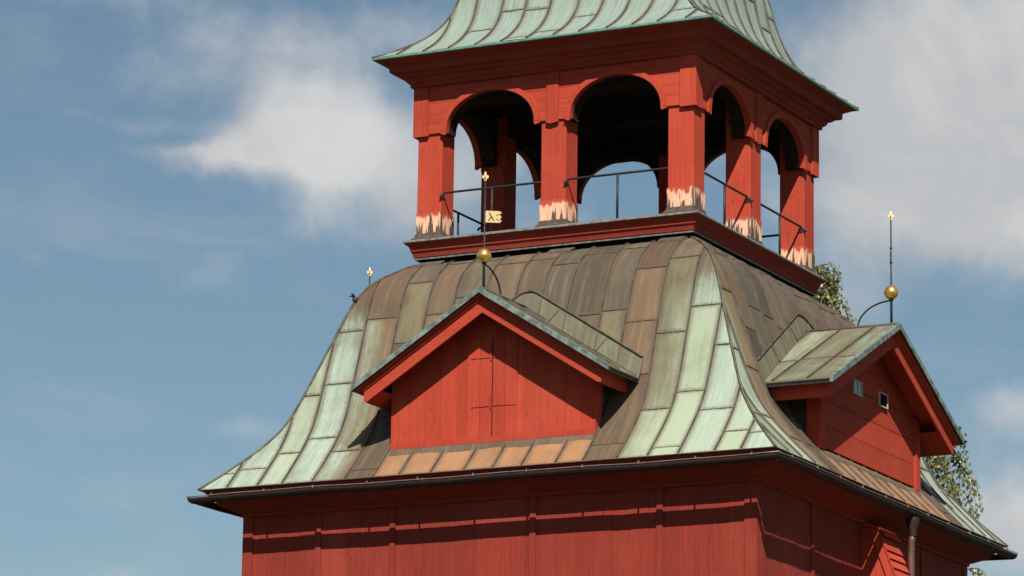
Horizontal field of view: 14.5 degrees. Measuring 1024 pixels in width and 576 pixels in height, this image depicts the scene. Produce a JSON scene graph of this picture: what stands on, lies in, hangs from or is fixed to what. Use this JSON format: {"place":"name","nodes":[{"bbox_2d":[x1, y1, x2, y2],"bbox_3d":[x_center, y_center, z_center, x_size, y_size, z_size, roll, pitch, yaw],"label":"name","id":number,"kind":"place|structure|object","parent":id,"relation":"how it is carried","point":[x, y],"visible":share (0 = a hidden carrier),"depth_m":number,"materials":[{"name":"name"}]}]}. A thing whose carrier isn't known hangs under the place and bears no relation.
{"place":"outdoors","nodes":[
{"label":"outdoors","id":0,"kind":"place"},
{"bbox_2d":[0,0,1023,575],"label":"sky","id":1,"kind":"structure","parent":0,"point":[196,196],"materials":[{"name":"blue"}]},
{"label":"ground","id":2,"kind":"structure","parent":0,"visible":0},
{"bbox_2d":[186,0,1017,575],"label":"bell tower","id":3,"kind":"structure","parent":2,"relation":"on","point":[680,384],"depth_m":51.29,"materials":[{"name":"red painted wood"},{"name":"copper"},{"name":"dark copper"}]},
{"bbox_2d":[349,293,357,301],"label":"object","id":4,"kind":"object","parent":3,"relation":"on","point":[354,297],"visible":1,"depth_m":52.75,"materials":[{"name":"black metal"}]},
{"bbox_2d":[367,268,372,284],"bbox_3d":[-1.845,0.464,55.533,0.257,1.564,0.613,13,-18,-43],"label":"weather vane","id":5,"kind":"object","parent":3,"relation":"on","point":[369,272],"depth_m":55.76,"materials":[{"name":"gold metal"}]},
{"bbox_2d":[477,172,501,294],"bbox_3d":[-0.281,-0.659,50.719,0.308,1.564,0.530,1,-13,2],"label":"weather vane","id":6,"kind":"object","parent":3,"relation":"on","point":[484,255],"visible":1,"depth_m":50.54,"materials":[{"name":"gold metal"}]},
{"bbox_2d":[857,211,898,325],"bbox_3d":[4.780,-0.204,52.376,0.568,1.564,0.278,-9,-16,36],"label":"weather vane","id":7,"kind":"object","parent":3,"relation":"on","point":[891,292],"visible":1,"depth_m":52.15,"materials":[{"name":"gold metal"}]},
{"bbox_2d":[811,262,985,575],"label":"birch tree","id":8,"kind":"object","parent":2,"relation":"on","point":[831,287],"visible":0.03,"depth_m":68.69,"materials":[{"name":"green plant"}]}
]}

